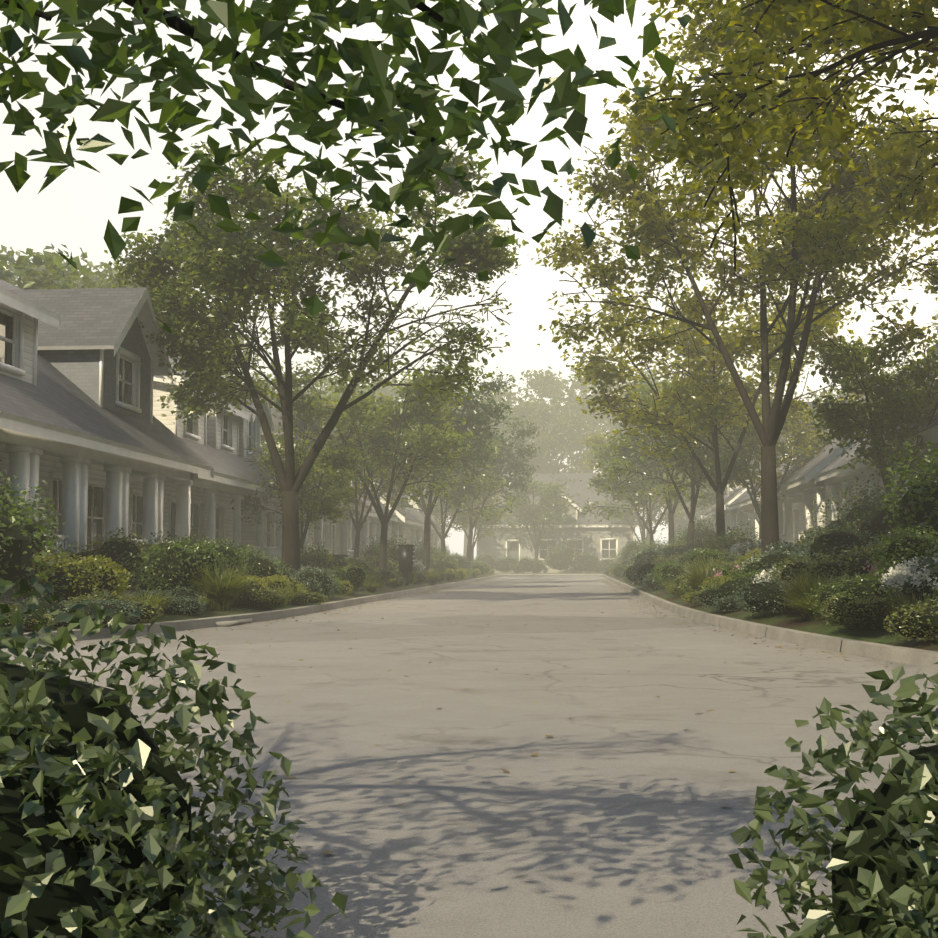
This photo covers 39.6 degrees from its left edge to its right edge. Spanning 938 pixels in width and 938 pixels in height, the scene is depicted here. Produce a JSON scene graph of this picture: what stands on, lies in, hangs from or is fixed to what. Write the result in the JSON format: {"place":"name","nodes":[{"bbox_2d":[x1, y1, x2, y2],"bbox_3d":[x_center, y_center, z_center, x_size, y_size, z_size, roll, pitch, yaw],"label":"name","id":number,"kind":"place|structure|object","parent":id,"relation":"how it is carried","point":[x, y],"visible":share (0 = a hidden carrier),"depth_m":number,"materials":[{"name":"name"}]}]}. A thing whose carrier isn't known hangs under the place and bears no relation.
{"place":"outdoors","nodes":[
{"label":"outdoors","id":0,"kind":"place"},
{"bbox_2d":[0,574,495,632],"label":"bed ground","id":1,"kind":"structure","parent":0,"point":[209,612],"depth_m":23.90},
{"bbox_2d":[0,602,55,629],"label":"shrub","id":2,"kind":"object","parent":1,"relation":"on","point":[30,621],"visible":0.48,"depth_m":16.30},
{"bbox_2d":[0,474,60,600],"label":"shrub","id":3,"kind":"object","parent":1,"relation":"on","point":[30,527],"visible":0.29,"depth_m":21.14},
{"bbox_2d":[0,460,69,607],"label":"shrub","id":4,"kind":"object","parent":1,"relation":"on","point":[16,559],"visible":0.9,"depth_m":18.38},
{"bbox_2d":[11,550,131,604],"bbox_3d":[-6.094,1.740,20.070,1.920,1.008,1.884,-3,-5,34],"label":"shrub","id":5,"kind":"object","parent":1,"relation":"on","point":[74,578],"visible":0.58,"depth_m":19.60,"materials":[{"name":"plant"}]},
{"bbox_2d":[12,595,143,627],"bbox_3d":[-5.316,1.919,17.629,1.671,0.423,1.548,-4,-5,41],"label":"shrub","id":6,"kind":"object","parent":1,"relation":"on","point":[126,609],"visible":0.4,"depth_m":17.44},
{"bbox_2d":[51,527,159,594],"bbox_3d":[-6.804,1.764,23.951,2.517,1.379,2.451,0,-4,-1],"label":"shrub","id":7,"kind":"object","parent":1,"relation":"on","point":[117,550],"visible":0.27,"depth_m":23.35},
{"bbox_2d":[0,285,213,603],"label":"house","id":8,"kind":"structure","parent":1,"relation":"on","point":[86,436],"depth_m":27.85,"materials":[{"name":"white"}]},
{"bbox_2d":[62,590,163,622],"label":"shrub","id":9,"kind":"object","parent":1,"relation":"on","point":[148,611],"visible":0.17,"depth_m":18.57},
{"bbox_2d":[0,279,281,561],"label":"house","id":10,"kind":"structure","parent":1,"relation":"on","point":[220,442],"depth_m":38.48,"materials":[{"name":"white"}]},
{"bbox_2d":[118,589,180,618],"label":"shrub","id":11,"kind":"object","parent":1,"relation":"on","point":[154,600],"visible":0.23,"depth_m":19.42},
{"bbox_2d":[125,586,206,615],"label":"shrub","id":12,"kind":"object","parent":1,"relation":"on","point":[190,604],"visible":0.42,"depth_m":20.60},
{"bbox_2d":[118,538,228,602],"bbox_3d":[-5.256,1.833,22.992,1.928,1.231,2.003,3,-5,-35],"label":"shrub","id":13,"kind":"object","parent":1,"relation":"on","point":[168,568],"visible":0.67,"depth_m":22.44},
{"bbox_2d":[160,534,251,577],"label":"shrub","id":14,"kind":"object","parent":1,"relation":"on","point":[231,555],"visible":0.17,"depth_m":25.47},
{"bbox_2d":[186,560,262,610],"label":"ornamental grass","id":15,"kind":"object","parent":1,"relation":"on","point":[221,591],"depth_m":22.28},
{"bbox_2d":[222,573,268,606],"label":"shrub","id":16,"kind":"object","parent":1,"relation":"on","point":[257,585],"visible":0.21,"depth_m":24.15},
{"bbox_2d":[228,543,291,578],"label":"shrub","id":17,"kind":"object","parent":1,"relation":"on","point":[262,566],"visible":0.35,"depth_m":28.48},
{"bbox_2d":[233,588,293,607],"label":"shrub","id":18,"kind":"object","parent":1,"relation":"on","point":[268,598],"visible":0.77,"depth_m":23.88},
{"bbox_2d":[163,356,370,557],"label":"house","id":19,"kind":"structure","parent":1,"relation":"on","point":[248,533],"depth_m":47.21,"materials":[{"name":"white"}]},
{"bbox_2d":[259,574,306,593],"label":"shrub","id":20,"kind":"object","parent":1,"relation":"on","point":[278,580],"visible":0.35,"depth_m":26.58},
{"bbox_2d":[225,427,371,552],"bbox_3d":[-5.080,1.242,39.623,4.412,5.008,5.277,7,-4,-42],"label":"street tree","id":21,"kind":"object","parent":1,"relation":"on","point":[326,500],"visible":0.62,"depth_m":39.18,"materials":[{"name":"green plant"}]},
{"bbox_2d":[275,562,340,598],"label":"shrub","id":22,"kind":"object","parent":1,"relation":"on","point":[322,582],"visible":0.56,"depth_m":28.96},
{"bbox_2d":[288,590,328,603],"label":"shrub","id":23,"kind":"object","parent":1,"relation":"on","point":[311,598],"visible":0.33,"depth_m":26.60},
{"bbox_2d":[224,381,398,556],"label":"house","id":24,"kind":"structure","parent":1,"relation":"on","point":[331,535],"depth_m":61.93,"materials":[{"name":"white"}]},
{"bbox_2d":[300,538,333,567],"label":"shrub","id":25,"kind":"object","parent":1,"relation":"on","point":[307,555],"visible":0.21,"depth_m":38.61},
{"bbox_2d":[302,548,363,573],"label":"shrub","id":26,"kind":"object","parent":1,"relation":"on","point":[331,564],"visible":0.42,"depth_m":38.26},
{"bbox_2d":[328,563,370,592],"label":"shrub","id":27,"kind":"object","parent":1,"relation":"on","point":[354,575],"visible":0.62,"depth_m":34.15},
{"bbox_2d":[256,349,474,570],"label":"tree","id":28,"kind":"object","parent":1,"relation":"on","point":[425,442],"visible":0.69,"depth_m":46.65,"materials":[{"name":"green plant"}]},
{"bbox_2d":[352,535,391,562],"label":"shrub","id":29,"kind":"object","parent":1,"relation":"on","point":[375,549],"visible":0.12,"depth_m":50.91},
{"bbox_2d":[318,391,437,558],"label":"street tree","id":30,"kind":"object","parent":1,"relation":"on","point":[358,524],"visible":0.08,"depth_m":51.98,"materials":[{"name":"green plant"}]},
{"bbox_2d":[358,551,398,573],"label":"shrub","id":31,"kind":"object","parent":1,"relation":"on","point":[373,560],"visible":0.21,"depth_m":48.72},
{"bbox_2d":[365,531,407,565],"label":"shrub","id":32,"kind":"object","parent":1,"relation":"on","point":[394,551],"visible":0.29,"depth_m":52.20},
{"bbox_2d":[374,568,404,586],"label":"shrub","id":33,"kind":"object","parent":1,"relation":"on","point":[388,574],"visible":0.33,"depth_m":43.60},
{"bbox_2d":[359,476,424,556],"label":"house","id":34,"kind":"structure","parent":1,"relation":"on","point":[413,521],"depth_m":72.26,"materials":[{"name":"white"}]},
{"bbox_2d":[398,544,415,585],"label":"cluster mailbox","id":35,"kind":"object","parent":1,"relation":"on","point":[406,558],"visible":0.98,"depth_m":45.86,"materials":[{"name":"metal"}]},
{"bbox_2d":[389,473,440,554],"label":"house","id":36,"kind":"structure","parent":1,"relation":"on","point":[433,537],"depth_m":87.81,"materials":[{"name":"white"}]},
{"bbox_2d":[413,536,448,560],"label":"shrub","id":37,"kind":"object","parent":1,"relation":"on","point":[419,554],"visible":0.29,"depth_m":66.11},
{"bbox_2d":[422,553,460,571],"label":"shrub","id":38,"kind":"object","parent":1,"relation":"on","point":[443,562],"visible":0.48,"depth_m":64.71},
{"bbox_2d":[365,433,521,555],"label":"street tree","id":39,"kind":"object","parent":1,"relation":"on","point":[471,487],"visible":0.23,"depth_m":69.79,"materials":[{"name":"green plant"}]},
{"bbox_2d":[368,360,521,572],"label":"tree","id":40,"kind":"object","parent":1,"relation":"on","point":[477,420],"visible":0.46,"depth_m":58.94,"materials":[{"name":"green plant"}]},
{"bbox_2d":[425,484,507,561],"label":"street tree","id":41,"kind":"object","parent":1,"relation":"on","point":[480,520],"visible":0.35,"depth_m":90.20,"materials":[{"name":"green plant"}]},
{"bbox_2d":[439,413,546,567],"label":"street tree","id":42,"kind":"object","parent":1,"relation":"on","point":[506,457],"visible":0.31,"depth_m":80.84,"materials":[{"name":"green plant"}]},
{"bbox_2d":[0,0,937,558],"label":"sky","id":43,"kind":"structure","parent":0,"point":[74,211],"materials":[{"name":"white"}]},
{"bbox_2d":[1,577,937,937],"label":"road","id":44,"kind":"structure","parent":0,"point":[601,815],"depth_m":7.00,"materials":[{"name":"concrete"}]},
{"bbox_2d":[0,575,347,937],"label":"shrub","id":45,"kind":"object","parent":44,"relation":"on","point":[100,824],"visible":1,"depth_m":2.87,"materials":[{"name":"plant"}]},
{"bbox_2d":[0,0,690,332],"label":"overhanging tree","id":46,"kind":"object","parent":44,"relation":"on","point":[501,43],"visible":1,"depth_m":2.53,"materials":[{"name":"green plant"}]},
{"bbox_2d":[75,579,932,856],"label":"fallen leaves","id":47,"kind":"object","parent":44,"relation":"on","point":[331,852],"visible":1,"depth_m":18.71,"materials":[{"name":"brown plant"}]},
{"bbox_2d":[602,575,937,668],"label":"kerb","id":48,"kind":"structure","parent":44,"relation":"on","point":[914,656],"depth_m":15.85,"materials":[{"name":"concrete"}]},
{"bbox_2d":[729,662,937,937],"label":"shrub","id":49,"kind":"object","parent":44,"relation":"on","point":[882,876],"visible":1,"depth_m":2.65,"materials":[{"name":"plant"}]},
{"bbox_2d":[493,573,602,573],"bbox_3d":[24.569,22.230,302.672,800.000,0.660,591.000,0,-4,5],"label":"plateau ground","id":50,"kind":"structure","parent":0,"point":[547,573],"depth_m":100.53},
{"bbox_2d":[0,243,165,342],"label":"tree","id":51,"kind":"object","parent":50,"relation":"on","point":[47,270],"visible":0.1,"depth_m":50.54,"materials":[{"name":"green plant"}]},
{"bbox_2d":[0,245,267,380],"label":"tree","id":52,"kind":"object","parent":50,"relation":"on","point":[89,263],"depth_m":77.70,"materials":[{"name":"green plant"}]},
{"bbox_2d":[233,370,379,432],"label":"tree","id":53,"kind":"object","parent":50,"relation":"on","point":[339,395],"depth_m":90.65,"materials":[{"name":"green plant"}]},
{"bbox_2d":[325,378,517,474],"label":"tree","id":54,"kind":"object","parent":50,"relation":"on","point":[384,390],"visible":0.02,"depth_m":119.64,"materials":[{"name":"green plant"}]},
{"bbox_2d":[492,556,517,572],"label":"shrub","id":55,"kind":"object","parent":50,"relation":"on","point":[503,565],"visible":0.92,"depth_m":101.53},
{"bbox_2d":[509,556,545,572],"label":"shrub","id":56,"kind":"object","parent":50,"relation":"on","point":[525,564],"visible":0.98,"depth_m":100.73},
{"bbox_2d":[497,473,581,572],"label":"tree","id":57,"kind":"object","parent":50,"relation":"on","point":[534,516],"visible":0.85,"depth_m":103.39,"materials":[{"name":"green plant"}]},
{"bbox_2d":[472,384,609,476],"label":"tree","id":58,"kind":"object","parent":50,"relation":"on","point":[554,432],"visible":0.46,"depth_m":126.73,"materials":[{"name":"green plant"}]},
{"bbox_2d":[473,366,625,473],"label":"tree","id":59,"kind":"object","parent":50,"relation":"on","point":[539,383],"visible":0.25,"depth_m":139.17,"materials":[{"name":"green plant"}]},
{"bbox_2d":[474,468,638,572],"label":"house","id":60,"kind":"structure","parent":50,"relation":"on","point":[603,539],"depth_m":107.44,"materials":[{"name":"white"}]},
{"bbox_2d":[545,535,577,572],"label":"shrub","id":61,"kind":"object","parent":50,"relation":"on","point":[558,558],"visible":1,"depth_m":102.25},
{"bbox_2d":[567,552,599,572],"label":"shrub","id":62,"kind":"object","parent":50,"relation":"on","point":[583,561],"visible":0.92,"depth_m":101.30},
{"bbox_2d":[597,475,689,542],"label":"tree","id":63,"kind":"object","parent":50,"relation":"on","point":[626,515],"visible":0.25,"depth_m":103.07,"materials":[{"name":"green plant"}]},
{"bbox_2d":[587,373,736,543],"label":"tree","id":64,"kind":"object","parent":50,"relation":"on","point":[604,430],"visible":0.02,"depth_m":122.59,"materials":[{"name":"green plant"}]},
{"bbox_2d":[665,472,715,540],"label":"house","id":65,"kind":"structure","parent":50,"relation":"on","point":[683,522],"depth_m":106.65,"materials":[{"name":"white"}]},
{"bbox_2d":[807,369,898,400],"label":"tree","id":66,"kind":"object","parent":50,"relation":"on","point":[832,394],"visible":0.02,"depth_m":86.95,"materials":[{"name":"green plant"}]},
{"bbox_2d":[606,575,937,651],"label":"bed ground","id":67,"kind":"structure","parent":0,"point":[793,620],"depth_m":17.25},
{"bbox_2d":[576,429,702,545],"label":"street tree","id":68,"kind":"object","parent":67,"relation":"on","point":[595,439],"visible":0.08,"depth_m":87.38,"materials":[{"name":"green plant"}]},
{"bbox_2d":[621,556,675,585],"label":"shrub","id":69,"kind":"object","parent":67,"relation":"on","point":[629,574],"visible":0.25,"depth_m":43.30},
{"bbox_2d":[574,433,729,549],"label":"street tree","id":70,"kind":"object","parent":67,"relation":"on","point":[637,500],"visible":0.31,"depth_m":74.26,"materials":[{"name":"green plant"}]},
{"bbox_2d":[631,558,677,589],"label":"shrub","id":71,"kind":"object","parent":67,"relation":"on","point":[643,575],"visible":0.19,"depth_m":38.77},
{"bbox_2d":[628,543,689,565],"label":"shrub","id":72,"kind":"object","parent":67,"relation":"on","point":[644,555],"visible":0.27,"depth_m":49.22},
{"bbox_2d":[656,560,688,588],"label":"shrub","id":73,"kind":"object","parent":67,"relation":"on","point":[670,571],"visible":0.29,"depth_m":33.47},
{"bbox_2d":[605,373,741,546],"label":"street tree","id":74,"kind":"object","parent":67,"relation":"on","point":[652,465],"visible":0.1,"depth_m":62.54,"materials":[{"name":"green plant"}]},
{"bbox_2d":[590,370,791,546],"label":"street tree","id":75,"kind":"object","parent":67,"relation":"on","point":[688,464],"visible":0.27,"depth_m":50.26,"materials":[{"name":"green plant"}]},
{"bbox_2d":[673,511,715,544],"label":"shrub","id":76,"kind":"object","parent":67,"relation":"on","point":[705,532],"visible":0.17,"depth_m":57.10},
{"bbox_2d":[677,562,719,592],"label":"ornamental grass","id":77,"kind":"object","parent":67,"relation":"on","point":[696,577],"depth_m":26.96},
{"bbox_2d":[559,285,855,542],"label":"tree","id":78,"kind":"object","parent":67,"relation":"on","point":[708,357],"visible":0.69,"depth_m":40.73,"materials":[{"name":"green plant"}]},
{"bbox_2d":[682,546,740,573],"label":"shrub","id":79,"kind":"object","parent":67,"relation":"on","point":[707,554],"visible":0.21,"depth_m":31.42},
{"bbox_2d":[692,584,744,611],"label":"shrub","id":80,"kind":"object","parent":67,"relation":"on","point":[720,601],"visible":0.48,"depth_m":22.06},
{"bbox_2d":[703,521,759,552],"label":"shrub","id":81,"kind":"object","parent":67,"relation":"on","point":[729,542],"visible":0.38,"depth_m":40.06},
{"bbox_2d":[531,0,937,556],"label":"tree","id":82,"kind":"object","parent":67,"relation":"on","point":[801,239],"visible":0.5,"depth_m":30.17,"materials":[{"name":"green plant"}]},
{"bbox_2d":[704,569,770,598],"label":"shrub","id":83,"kind":"object","parent":67,"relation":"on","point":[728,585],"visible":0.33,"depth_m":22.17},
{"bbox_2d":[701,444,787,538],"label":"house","id":84,"kind":"structure","parent":67,"relation":"on","point":[731,515],"depth_m":75.08,"materials":[{"name":"white"}]},
{"bbox_2d":[726,538,784,557],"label":"shrub","id":85,"kind":"object","parent":67,"relation":"on","point":[748,546],"visible":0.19,"depth_m":37.43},
{"bbox_2d":[737,556,777,577],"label":"shrub","id":86,"kind":"object","parent":67,"relation":"on","point":[750,566],"visible":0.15,"depth_m":23.70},
{"bbox_2d":[687,394,834,539],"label":"street tree","id":87,"kind":"object","parent":67,"relation":"on","point":[792,451],"visible":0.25,"depth_m":50.95,"materials":[{"name":"green plant"}]},
{"bbox_2d":[588,0,937,270],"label":"tree","id":88,"kind":"object","parent":67,"relation":"on","point":[722,121],"visible":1,"depth_m":13.18,"materials":[{"name":"green plant"}]},
{"bbox_2d":[733,575,798,613],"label":"shrub","id":89,"kind":"object","parent":67,"relation":"on","point":[757,597],"visible":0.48,"depth_m":19.15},
{"bbox_2d":[602,0,937,273],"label":"tree","id":90,"kind":"object","parent":67,"relation":"on","point":[921,13],"visible":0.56,"depth_m":19.00,"materials":[{"name":"green plant"}]},
{"bbox_2d":[744,545,809,576],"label":"shrub","id":91,"kind":"object","parent":67,"relation":"on","point":[775,557],"visible":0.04,"depth_m":23.54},
{"bbox_2d":[760,541,809,555],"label":"shrub","id":92,"kind":"object","parent":67,"relation":"on","point":[790,547],"visible":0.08,"depth_m":25.67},
{"bbox_2d":[769,554,820,581],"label":"shrub","id":93,"kind":"object","parent":67,"relation":"on","point":[786,570],"visible":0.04,"depth_m":20.09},
{"bbox_2d":[727,393,874,545],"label":"house","id":94,"kind":"structure","parent":67,"relation":"on","point":[742,505],"depth_m":64.10,"materials":[{"name":"white"}]},
{"bbox_2d":[778,592,830,620],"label":"ornamental grass","id":95,"kind":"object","parent":67,"relation":"on","point":[808,614],"depth_m":17.46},
{"bbox_2d":[770,568,844,617],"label":"ornamental grass","id":96,"kind":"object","parent":67,"relation":"on","point":[802,586],"depth_m":17.98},
{"bbox_2d":[794,519,863,545],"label":"shrub","id":97,"kind":"object","parent":67,"relation":"on","point":[816,537],"visible":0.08,"depth_m":28.05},
{"bbox_2d":[789,536,889,580],"bbox_3d":[5.897,1.495,19.715,2.130,0.938,2.074,0,-4,0],"label":"shrub","id":98,"kind":"object","parent":67,"relation":"on","point":[842,564],"visible":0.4,"depth_m":19.20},
{"bbox_2d":[757,354,936,544],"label":"house","id":99,"kind":"structure","parent":67,"relation":"on","point":[799,484],"depth_m":49.55,"materials":[{"name":"white"}]},
{"bbox_2d":[795,520,898,562],"bbox_3d":[6.885,1.385,21.732,2.344,1.077,2.530,1,-4,-20],"label":"shrub","id":100,"kind":"object","parent":67,"relation":"on","point":[835,540],"visible":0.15,"depth_m":21.83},
{"bbox_2d":[806,472,889,535],"bbox_3d":[8.726,1.203,29.735,2.127,2.222,2.088,-1,-4,18],"label":"shrub","id":101,"kind":"object","parent":67,"relation":"on","point":[865,503],"visible":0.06,"depth_m":29.31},
{"bbox_2d":[803,573,901,616],"bbox_3d":[4.970,1.639,16.747,1.341,0.616,1.393,1,-4,-19],"label":"shrub","id":102,"kind":"object","parent":67,"relation":"on","point":[869,588],"visible":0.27,"depth_m":16.36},
{"bbox_2d":[818,591,899,630],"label":"shrub","id":103,"kind":"object","parent":67,"relation":"on","point":[856,612],"visible":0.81,"depth_m":15.14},
{"bbox_2d":[800,326,937,506],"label":"street tree","id":104,"kind":"object","parent":67,"relation":"on","point":[898,408],"visible":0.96,"depth_m":30.19,"materials":[{"name":"green plant"}]},
{"bbox_2d":[834,490,906,545],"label":"shrub","id":105,"kind":"object","parent":67,"relation":"on","point":[874,523],"visible":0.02,"depth_m":23.57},
{"bbox_2d":[815,361,937,520],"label":"house","id":106,"kind":"structure","parent":67,"relation":"on","point":[833,474],"depth_m":42.89,"materials":[{"name":"white"}]},
{"bbox_2d":[867,524,937,577],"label":"shrub","id":107,"kind":"object","parent":67,"relation":"on","point":[919,545],"visible":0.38,"depth_m":16.83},
{"bbox_2d":[875,555,937,606],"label":"shrub","id":108,"kind":"object","parent":67,"relation":"on","point":[917,577],"visible":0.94,"depth_m":15.17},
{"bbox_2d":[878,438,937,537],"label":"shrub","id":109,"kind":"object","parent":67,"relation":"on","point":[917,504],"visible":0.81,"depth_m":18.68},
{"bbox_2d":[880,591,936,616],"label":"shrub","id":110,"kind":"object","parent":67,"relation":"on","point":[909,602],"visible":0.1,"depth_m":14.59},
{"bbox_2d":[883,599,937,640],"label":"shrub","id":111,"kind":"object","parent":67,"relation":"on","point":[920,623],"visible":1,"depth_m":13.24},
{"bbox_2d":[885,343,937,489],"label":"house","id":112,"kind":"structure","parent":67,"relation":"on","point":[928,433],"depth_m":31.09,"materials":[{"name":"white"}]},
{"label":"ground","id":113,"kind":"structure","parent":0,"visible":0},
{"bbox_2d":[11,575,501,643],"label":"kerb","id":114,"kind":"structure","parent":113,"relation":"on","point":[177,625],"depth_m":22.58,"materials":[{"name":"concrete"}]},
{"bbox_2d":[101,139,528,575],"bbox_3d":[-3.795,-2.376,31.967,9.320,11.297,9.788,3,-5,-35],"label":"tree","id":115,"kind":"object","parent":113,"relation":"on","point":[221,266],"visible":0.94,"depth_m":30.79,"materials":[{"name":"green plant"}]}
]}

